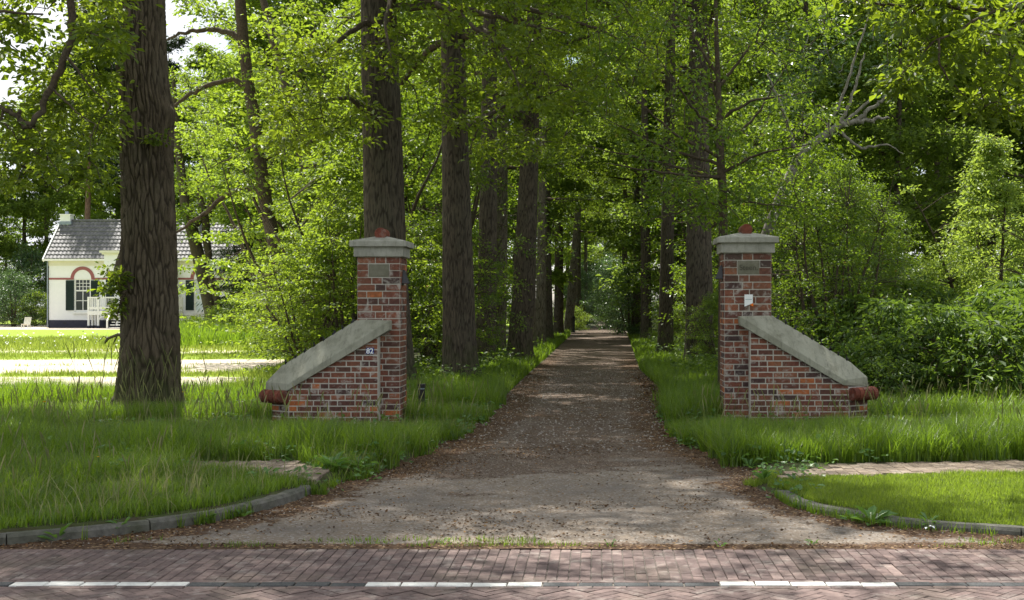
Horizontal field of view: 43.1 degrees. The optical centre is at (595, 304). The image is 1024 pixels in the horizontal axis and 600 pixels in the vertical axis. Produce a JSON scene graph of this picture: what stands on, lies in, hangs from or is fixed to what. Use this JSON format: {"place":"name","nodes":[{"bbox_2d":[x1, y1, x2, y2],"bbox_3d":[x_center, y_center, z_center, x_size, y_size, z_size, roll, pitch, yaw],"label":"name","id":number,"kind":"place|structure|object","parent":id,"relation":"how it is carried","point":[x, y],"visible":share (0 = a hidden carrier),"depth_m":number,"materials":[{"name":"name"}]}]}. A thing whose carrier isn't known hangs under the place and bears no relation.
{"place":"outdoors","nodes":[
{"label":"outdoors","id":0,"kind":"place"},
{"bbox_2d":[0,366,276,388],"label":"field grass","id":1,"kind":"structure","parent":0,"point":[268,374],"depth_m":30.36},
{"bbox_2d":[0,333,282,351],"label":"field grass","id":2,"kind":"structure","parent":0,"point":[34,343],"depth_m":50.28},
{"bbox_2d":[0,347,289,377],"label":"field grass","id":3,"kind":"structure","parent":0,"point":[56,353],"depth_m":40.83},
{"bbox_2d":[179,317,277,347],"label":"tall grass","id":4,"kind":"structure","parent":0,"point":[196,336],"depth_m":51.24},
{"bbox_2d":[0,399,474,469],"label":"grass","id":5,"kind":"structure","parent":0,"point":[381,430],"depth_m":13.97,"materials":[{"name":"plant"}]},
{"bbox_2d":[0,0,1014,306],"label":"sky","id":6,"kind":"structure","parent":0,"point":[173,27],"materials":[{"name":"white"}]},
{"bbox_2d":[0,309,1023,549],"bbox_3d":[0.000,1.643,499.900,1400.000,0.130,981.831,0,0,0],"label":"ground","id":7,"kind":"structure","parent":0,"point":[593,345],"depth_m":11.56,"materials":[{"name":"gravel"}]},
{"bbox_2d":[0,266,48,326],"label":"shrub","id":8,"kind":"object","parent":7,"relation":"on","point":[12,280],"visible":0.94,"depth_m":99.69,"materials":[{"name":"green plant"}]},
{"bbox_2d":[0,241,48,324],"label":"shrub","id":9,"kind":"object","parent":7,"relation":"on","point":[23,261],"visible":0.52,"depth_m":107.44,"materials":[{"name":"green plant"}]},
{"bbox_2d":[0,100,82,323],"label":"woodland tree","id":10,"kind":"object","parent":7,"relation":"on","point":[22,235],"visible":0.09,"depth_m":115.25,"materials":[{"name":"green plant"}]},
{"bbox_2d":[0,99,104,322],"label":"woodland tree","id":11,"kind":"object","parent":7,"relation":"on","point":[52,200],"visible":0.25,"depth_m":111.60,"materials":[{"name":"green plant"}]},
{"bbox_2d":[7,44,116,294],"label":"woodland tree","id":12,"kind":"object","parent":7,"relation":"on","point":[75,211],"visible":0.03,"depth_m":125.02,"materials":[{"name":"green plant"}]},
{"bbox_2d":[34,0,120,218],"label":"woodland tree","id":13,"kind":"object","parent":7,"relation":"on","point":[88,204],"visible":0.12,"depth_m":108.45,"materials":[{"name":"green plant"}]},
{"bbox_2d":[0,0,163,199],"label":"oak tree","id":14,"kind":"object","parent":7,"relation":"on","point":[20,27],"visible":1,"depth_m":17.74,"materials":[{"name":"green plant"}]},
{"bbox_2d":[0,421,230,515],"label":"grass seed heads","id":15,"kind":"object","parent":7,"relation":"on","point":[92,456],"depth_m":11.05,"materials":[{"name":"plant"}]},
{"bbox_2d":[64,0,187,406],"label":"oak tree","id":16,"kind":"object","parent":7,"relation":"on","point":[142,276],"visible":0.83,"depth_m":20.44,"materials":[{"name":"brown plant"}]},
{"bbox_2d":[78,58,196,218],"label":"woodland tree","id":17,"kind":"object","parent":7,"relation":"on","point":[113,201],"visible":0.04,"depth_m":116.06,"materials":[{"name":"green plant"}]},
{"bbox_2d":[65,341,209,403],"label":"grass seed heads","id":18,"kind":"object","parent":7,"relation":"on","point":[119,357],"depth_m":19.71,"materials":[{"name":"plant"}]},
{"bbox_2d":[42,211,243,328],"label":"white cottage","id":19,"kind":"structure","parent":7,"relation":"on","point":[76,249],"depth_m":95.00,"materials":[{"name":"paint"}]},
{"bbox_2d":[0,485,311,545],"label":"kerb","id":20,"kind":"structure","parent":7,"relation":"on","point":[170,521],"depth_m":9.66,"materials":[{"name":"concrete"}]},
{"bbox_2d":[0,426,385,529],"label":"grass","id":21,"kind":"structure","parent":7,"relation":"on","point":[234,491],"depth_m":11.38,"materials":[{"name":"plant"}]},
{"bbox_2d":[171,42,235,217],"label":"woodland tree","id":22,"kind":"object","parent":7,"relation":"on","point":[200,48],"visible":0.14,"depth_m":115.85,"materials":[{"name":"green plant"}]},
{"bbox_2d":[81,480,326,539],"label":"kerb grass","id":23,"kind":"structure","parent":7,"relation":"on","point":[322,491],"depth_m":10.21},
{"bbox_2d":[168,62,273,320],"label":"two stemmed tree","id":24,"kind":"object","parent":7,"relation":"on","point":[196,247],"visible":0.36,"depth_m":72.76,"materials":[{"name":"green plant"}]},
{"bbox_2d":[196,164,278,319],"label":"shrub","id":25,"kind":"object","parent":7,"relation":"on","point":[222,252],"visible":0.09,"depth_m":75.33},
{"bbox_2d":[0,370,489,446],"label":"grass seed heads","id":26,"kind":"object","parent":7,"relation":"on","point":[227,392],"depth_m":16.79,"materials":[{"name":"plant"}]},
{"bbox_2d":[175,0,315,293],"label":"woodland tree","id":27,"kind":"object","parent":7,"relation":"on","point":[221,220],"visible":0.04,"depth_m":89.10,"materials":[{"name":"green plant"}]},
{"bbox_2d":[0,391,491,522],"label":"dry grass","id":28,"kind":"structure","parent":7,"relation":"on","point":[165,485],"depth_m":11.21,"materials":[{"name":"plant"}]},
{"bbox_2d":[0,368,509,424],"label":"grass","id":29,"kind":"structure","parent":7,"relation":"on","point":[495,391],"depth_m":20.97,"materials":[{"name":"plant"}]},
{"bbox_2d":[166,0,362,359],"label":"crooked tree","id":30,"kind":"object","parent":7,"relation":"on","point":[248,87],"visible":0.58,"depth_m":37.86,"materials":[{"name":"green plant"}]},
{"bbox_2d":[169,0,361,318],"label":"woodland tree","id":31,"kind":"object","parent":7,"relation":"on","point":[257,40],"visible":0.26,"depth_m":67.12,"materials":[{"name":"green plant"}]},
{"bbox_2d":[175,89,358,333],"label":"shrub","id":32,"kind":"object","parent":7,"relation":"on","point":[257,229],"visible":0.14,"depth_m":45.01,"materials":[{"name":"green plant"}]},
{"bbox_2d":[198,232,357,372],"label":"shrub","id":33,"kind":"object","parent":7,"relation":"on","point":[286,282],"visible":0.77,"depth_m":28.05,"materials":[{"name":"green plant"}]},
{"bbox_2d":[223,270,348,367],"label":"shrub","id":34,"kind":"object","parent":7,"relation":"on","point":[307,283],"visible":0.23,"depth_m":30.60,"materials":[{"name":"green plant"}]},
{"bbox_2d":[206,143,423,349],"bbox_3d":[-7.217,-1.230,33.556,5.575,6.044,6.058,0,0,32],"label":"shrub","id":35,"kind":"object","parent":7,"relation":"on","point":[305,196],"visible":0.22,"depth_m":33.75,"materials":[{"name":"green plant"}]},
{"bbox_2d":[225,0,408,213],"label":"woodland tree","id":36,"kind":"object","parent":7,"relation":"on","point":[338,4],"visible":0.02,"depth_m":78.22,"materials":[{"name":"green plant"}]},
{"bbox_2d":[205,133,441,358],"bbox_3d":[-6.460,-1.134,30.874,5.852,5.838,5.385,0,0,16],"label":"shrub","id":37,"kind":"object","parent":7,"relation":"on","point":[338,174],"visible":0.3,"depth_m":30.58,"materials":[{"name":"green plant"}]},
{"bbox_2d":[259,228,413,422],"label":"gate pillar","id":38,"kind":"structure","parent":7,"relation":"on","point":[339,367],"depth_m":17.84,"materials":[{"name":"brick"}]},
{"bbox_2d":[251,0,438,211],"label":"slender tree","id":39,"kind":"object","parent":7,"relation":"on","point":[264,4],"visible":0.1,"depth_m":43.92,"materials":[{"name":"green plant"}]},
{"bbox_2d":[182,73,509,336],"bbox_3d":[-6.506,-2.471,38.057,8.605,8.585,7.919,0,0,28],"label":"shrub","id":40,"kind":"object","parent":7,"relation":"on","point":[417,194],"visible":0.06,"depth_m":37.63,"materials":[{"name":"green plant"}]},
{"bbox_2d":[254,179,498,366],"bbox_3d":[-5.071,-0.511,29.044,5.171,4.581,4.800,0,0,-31],"label":"shrub","id":41,"kind":"object","parent":7,"relation":"on","point":[323,222],"visible":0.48,"depth_m":28.67,"materials":[{"name":"green plant"}]},
{"bbox_2d":[235,61,562,337],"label":"shrub","id":42,"kind":"object","parent":7,"relation":"on","point":[436,205],"visible":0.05,"depth_m":50.97,"materials":[{"name":"green plant"}]},
{"bbox_2d":[239,0,634,381],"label":"avenue tree","id":43,"kind":"object","parent":7,"relation":"on","point":[379,118],"visible":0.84,"depth_m":23.60,"materials":[{"name":"green plant"}]},
{"bbox_2d":[349,211,532,366],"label":"shrub","id":44,"kind":"object","parent":7,"relation":"on","point":[415,228],"visible":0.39,"depth_m":30.80,"materials":[{"name":"green plant"}]},
{"bbox_2d":[307,71,621,357],"bbox_3d":[-4.588,-2.765,39.408,9.906,9.183,8.542,0,0,41],"label":"shrub","id":45,"kind":"object","parent":7,"relation":"on","point":[474,210],"visible":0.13,"depth_m":39.22,"materials":[{"name":"green plant"}]},
{"bbox_2d":[267,0,685,378],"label":"avenue tree","id":46,"kind":"object","parent":7,"relation":"on","point":[459,343],"visible":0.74,"depth_m":27.45,"materials":[{"name":"green plant"}]},
{"bbox_2d":[291,0,677,358],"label":"avenue tree","id":47,"kind":"object","parent":7,"relation":"on","point":[520,341],"visible":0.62,"depth_m":37.22,"materials":[{"name":"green plant"}]},
{"bbox_2d":[344,0,629,360],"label":"avenue tree","id":48,"kind":"object","parent":7,"relation":"on","point":[487,181],"visible":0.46,"depth_m":34.21,"materials":[{"name":"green plant"}]},
{"bbox_2d":[0,392,982,481],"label":"ground weeds","id":49,"kind":"object","parent":7,"relation":"on","point":[464,415],"visible":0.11,"depth_m":15.87,"materials":[{"name":"green plant"}]},
{"bbox_2d":[0,433,1023,548],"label":"fallen leaves","id":50,"kind":"object","parent":7,"relation":"on","point":[386,510],"visible":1,"depth_m":10.36,"materials":[{"name":"brown plant"}]},
{"bbox_2d":[2,459,1023,484],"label":"footpath","id":51,"kind":"structure","parent":7,"relation":"on","point":[864,469],"depth_m":12.90,"materials":[{"name":"concrete"}]},
{"bbox_2d":[439,0,590,347],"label":"avenue tree","id":52,"kind":"object","parent":7,"relation":"on","point":[549,122],"visible":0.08,"depth_m":46.96,"materials":[{"name":"green plant"}]},
{"bbox_2d":[409,0,631,354],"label":"avenue tree","id":53,"kind":"object","parent":7,"relation":"on","point":[503,174],"visible":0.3,"depth_m":39.59,"materials":[{"name":"brown plant"}]},
{"bbox_2d":[27,451,1020,545],"bbox_3d":[-0.146,1.696,12.049,8.291,0.030,5.914,0,0,0],"label":"grit","id":54,"kind":"object","parent":7,"relation":"on","point":[549,504],"visible":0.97,"depth_m":10.72,"materials":[{"name":"gravel"}]},
{"bbox_2d":[465,3,608,321],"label":"woodland tree","id":55,"kind":"object","parent":7,"relation":"on","point":[554,214],"visible":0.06,"depth_m":59.81,"materials":[{"name":"green plant"}]},
{"bbox_2d":[472,0,616,339],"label":"avenue tree","id":56,"kind":"object","parent":7,"relation":"on","point":[549,317],"visible":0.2,"depth_m":57.70,"materials":[{"name":"green plant"}]},
{"bbox_2d":[265,407,837,497],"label":"ground weeds","id":57,"kind":"object","parent":7,"relation":"on","point":[793,476],"visible":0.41,"depth_m":12.88,"materials":[{"name":"green plant"}]},
{"bbox_2d":[407,334,717,384],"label":"ground cover","id":58,"kind":"object","parent":7,"relation":"on","point":[432,367],"visible":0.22,"depth_m":29.89,"materials":[{"name":"green plant"}]},
{"bbox_2d":[436,369,690,450],"bbox_3d":[-0.327,1.692,24.502,3.223,0.046,19.014,0,0,0],"label":"grit","id":59,"kind":"object","parent":7,"relation":"on","point":[541,432],"visible":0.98,"depth_m":20.56,"materials":[{"name":"gravel"}]},
{"bbox_2d":[508,16,623,334],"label":"avenue tree","id":60,"kind":"object","parent":7,"relation":"on","point":[558,325],"visible":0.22,"depth_m":67.05,"materials":[{"name":"green plant"}]},
{"bbox_2d":[111,533,1023,547],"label":"grass","id":61,"kind":"structure","parent":7,"relation":"on","point":[544,542],"depth_m":9.21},
{"bbox_2d":[497,11,640,345],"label":"avenue tree","id":62,"kind":"object","parent":7,"relation":"on","point":[541,302],"visible":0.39,"depth_m":51.21,"materials":[{"name":"green plant"}]},
{"bbox_2d":[550,37,661,331],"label":"avenue tree","id":63,"kind":"object","parent":7,"relation":"on","point":[569,310],"visible":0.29,"depth_m":80.01,"materials":[{"name":"green plant"}]},
{"bbox_2d":[579,255,680,337],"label":"shrub","id":64,"kind":"object","parent":7,"relation":"on","point":[612,315],"visible":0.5,"depth_m":65.67,"materials":[{"name":"green plant"}]},
{"bbox_2d":[581,0,687,338],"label":"avenue tree","id":65,"kind":"object","parent":7,"relation":"on","point":[646,322],"visible":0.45,"depth_m":56.29,"materials":[{"name":"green plant"}]},
{"bbox_2d":[582,16,686,333],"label":"avenue tree","id":66,"kind":"object","parent":7,"relation":"on","point":[636,192],"visible":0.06,"depth_m":66.13,"materials":[{"name":"green plant"}]},
{"bbox_2d":[550,4,767,333],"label":"woodland tree","id":67,"kind":"object","parent":7,"relation":"on","point":[603,142],"visible":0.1,"depth_m":64.96,"materials":[{"name":"green plant"}]},
{"bbox_2d":[566,0,780,339],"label":"woodland tree","id":68,"kind":"object","parent":7,"relation":"on","point":[612,223],"visible":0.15,"depth_m":58.28,"materials":[{"name":"green plant"}]},
{"bbox_2d":[596,0,750,356],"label":"avenue tree","id":69,"kind":"object","parent":7,"relation":"on","point":[666,302],"visible":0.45,"depth_m":41.02,"materials":[{"name":"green plant"}]},
{"bbox_2d":[545,0,804,359],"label":"avenue tree","id":70,"kind":"object","parent":7,"relation":"on","point":[699,281],"visible":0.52,"depth_m":34.12,"materials":[{"name":"green plant"}]},
{"bbox_2d":[657,290,717,361],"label":"shrub","id":71,"kind":"object","parent":7,"relation":"on","point":[711,307],"visible":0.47,"depth_m":32.87,"materials":[{"name":"green plant"}]},
{"bbox_2d":[604,131,800,338],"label":"shrub","id":72,"kind":"object","parent":7,"relation":"on","point":[682,254],"visible":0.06,"depth_m":53.46,"materials":[{"name":"green plant"}]},
{"bbox_2d":[555,0,862,384],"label":"young tree","id":73,"kind":"object","parent":7,"relation":"on","point":[725,200],"visible":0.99,"depth_m":22.59,"materials":[{"name":"green plant"}]},
{"bbox_2d":[601,88,892,337],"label":"shrub","id":74,"kind":"object","parent":7,"relation":"on","point":[765,133],"visible":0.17,"depth_m":43.56,"materials":[{"name":"green plant"}]},
{"bbox_2d":[635,0,864,263],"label":"woodland tree","id":75,"kind":"object","parent":7,"relation":"on","point":[839,137],"visible":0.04,"depth_m":60.40,"materials":[{"name":"green plant"}]},
{"bbox_2d":[658,178,851,344],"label":"shrub","id":76,"kind":"object","parent":7,"relation":"on","point":[714,249],"visible":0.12,"depth_m":38.04,"materials":[{"name":"green plant"}]},
{"bbox_2d":[665,141,874,329],"bbox_3d":[5.852,-1.591,39.498,6.242,6.711,7.239,0,0,-36],"label":"shrub","id":77,"kind":"object","parent":7,"relation":"on","point":[811,159],"visible":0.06,"depth_m":38.68,"materials":[{"name":"green plant"}]},
{"bbox_2d":[713,224,878,421],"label":"gate pillar","id":78,"kind":"structure","parent":7,"relation":"on","point":[764,349],"depth_m":17.84,"materials":[{"name":"brick"}]},
{"bbox_2d":[688,160,915,341],"bbox_3d":[5.171,-0.738,29.250,4.599,4.945,5.334,0,0,41],"label":"shrub","id":79,"kind":"object","parent":7,"relation":"on","point":[781,252],"visible":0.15,"depth_m":28.55,"materials":[{"name":"green plant"}]},
{"bbox_2d":[675,0,929,342],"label":"woodland tree","id":80,"kind":"object","parent":7,"relation":"on","point":[830,93],"visible":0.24,"depth_m":45.74,"materials":[{"name":"green plant"}]},
{"bbox_2d":[649,376,1023,423],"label":"grass","id":81,"kind":"structure","parent":7,"relation":"on","point":[671,406],"depth_m":18.77,"materials":[{"name":"plant"}]},
{"bbox_2d":[782,288,915,385],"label":"shrub","id":82,"kind":"object","parent":7,"relation":"on","point":[848,315],"visible":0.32,"depth_m":24.17,"materials":[{"name":"green plant"}]},
{"bbox_2d":[771,180,941,324],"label":"shrub","id":83,"kind":"object","parent":7,"relation":"on","point":[899,247],"visible":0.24,"depth_m":28.19,"materials":[{"name":"green plant"}]},
{"bbox_2d":[767,156,948,352],"bbox_3d":[4.684,-0.593,25.580,4.336,4.662,5.029,0,0,-4],"label":"shrub","id":84,"kind":"object","parent":7,"relation":"on","point":[850,217],"visible":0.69,"depth_m":24.88,"materials":[{"name":"green plant"}]},
{"bbox_2d":[692,376,1023,443],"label":"grass seed heads","id":85,"kind":"object","parent":7,"relation":"on","point":[887,415],"depth_m":16.14,"materials":[{"name":"plant"}]},
{"bbox_2d":[770,1,971,293],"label":"woodland tree","id":86,"kind":"object","parent":7,"relation":"on","point":[850,146],"visible":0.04,"depth_m":64.39,"materials":[{"name":"green plant"}]},
{"bbox_2d":[742,468,1023,525],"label":"lawn grass","id":87,"kind":"structure","parent":7,"relation":"on","point":[891,491],"depth_m":11.16,"materials":[{"name":"plant"}]},
{"bbox_2d":[827,328,939,392],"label":"shrub","id":88,"kind":"object","parent":7,"relation":"on","point":[852,354],"visible":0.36,"depth_m":21.33,"materials":[{"name":"green plant"}]},
{"bbox_2d":[773,487,995,536],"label":"kerb grass","id":89,"kind":"structure","parent":7,"relation":"on","point":[784,498],"depth_m":10.17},
{"bbox_2d":[788,0,1001,294],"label":"woodland tree","id":90,"kind":"object","parent":7,"relation":"on","point":[899,125],"visible":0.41,"depth_m":44.08,"materials":[{"name":"green plant"}]},
{"bbox_2d":[856,350,935,403],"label":"shrub","id":91,"kind":"object","parent":7,"relation":"on","point":[904,371],"visible":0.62,"depth_m":20.43,"materials":[{"name":"green plant"}]},
{"bbox_2d":[818,291,978,391],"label":"shrub","id":92,"kind":"object","parent":7,"relation":"on","point":[897,308],"visible":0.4,"depth_m":22.32,"materials":[{"name":"green plant"}]},
{"bbox_2d":[777,490,1023,535],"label":"kerb","id":93,"kind":"structure","parent":7,"relation":"on","point":[1015,530],"depth_m":9.77,"materials":[{"name":"concrete"}]},
{"bbox_2d":[842,272,983,378],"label":"shrub","id":94,"kind":"object","parent":7,"relation":"on","point":[940,293],"visible":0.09,"depth_m":25.50,"materials":[{"name":"green plant"}]},
{"bbox_2d":[809,0,1023,136],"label":"oak tree","id":95,"kind":"object","parent":7,"relation":"on","point":[950,29],"visible":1,"depth_m":12.50,"materials":[{"name":"green plant"}]},
{"bbox_2d":[813,1,1023,294],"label":"woodland tree","id":96,"kind":"object","parent":7,"relation":"on","point":[934,108],"visible":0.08,"depth_m":49.11,"materials":[{"name":"green plant"}]},
{"bbox_2d":[851,19,1021,279],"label":"woodland tree","id":97,"kind":"object","parent":7,"relation":"on","point":[936,163],"visible":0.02,"depth_m":60.10,"materials":[{"name":"green plant"}]},
{"bbox_2d":[858,296,1023,395],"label":"shrub","id":98,"kind":"object","parent":7,"relation":"on","point":[940,320],"visible":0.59,"depth_m":20.95,"materials":[{"name":"green plant"}]},
{"bbox_2d":[889,131,1023,309],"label":"sapling","id":99,"kind":"object","parent":7,"relation":"on","point":[977,176],"visible":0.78,"depth_m":28.20,"materials":[{"name":"green plant"}]},
{"bbox_2d":[898,22,1023,285],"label":"woodland tree","id":100,"kind":"object","parent":7,"relation":"on","point":[959,164],"visible":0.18,"depth_m":47.07,"materials":[{"name":"green plant"}]},
{"bbox_2d":[907,0,1023,286],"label":"woodland tree","id":101,"kind":"object","parent":7,"relation":"on","point":[1020,138],"visible":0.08,"depth_m":49.39,"materials":[{"name":"green plant"}]},
{"bbox_2d":[914,280,1023,388],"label":"shrub","id":102,"kind":"object","parent":7,"relation":"on","point":[990,302],"visible":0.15,"depth_m":22.72,"materials":[{"name":"green plant"}]},
{"bbox_2d":[934,290,1023,399],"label":"shrub","id":103,"kind":"object","parent":7,"relation":"on","point":[1004,338],"visible":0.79,"depth_m":20.40,"materials":[{"name":"green plant"}]},
{"bbox_2d":[0,548,1023,599],"bbox_3d":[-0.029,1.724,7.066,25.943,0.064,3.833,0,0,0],"label":"street","id":104,"kind":"structure","parent":0,"point":[336,565],"depth_m":8.20,"materials":[{"name":"brick"}]},
{"bbox_2d":[9,581,897,586],"bbox_3d":[-4.094,1.721,7.862,24.772,0.060,0.095,0,0,0],"label":"road marking","id":105,"kind":"object","parent":104,"relation":"on","point":[524,584],"visible":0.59,"depth_m":7.85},
{"bbox_2d":[0,582,1023,586],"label":"road edge stones","id":106,"kind":"object","parent":104,"relation":"on","point":[321,584],"visible":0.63,"depth_m":7.85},
{"bbox_2d":[407,353,717,392],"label":"verge grass","id":107,"kind":"structure","parent":0,"point":[651,367],"depth_m":28.40,"materials":[{"name":"plant"}]},
{"bbox_2d":[740,0,938,235],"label":"leaning birch","id":108,"kind":"object","parent":107,"relation":"on","point":[861,119],"visible":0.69,"depth_m":27.28,"materials":[{"name":"green plant"}]},
{"bbox_2d":[502,329,683,364],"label":"verge grass","id":109,"kind":"structure","parent":0,"point":[639,349],"depth_m":45.56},
{"bbox_2d":[663,394,1023,466],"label":"grass","id":110,"kind":"structure","parent":0,"point":[941,432],"depth_m":13.85,"materials":[{"name":"plant"}]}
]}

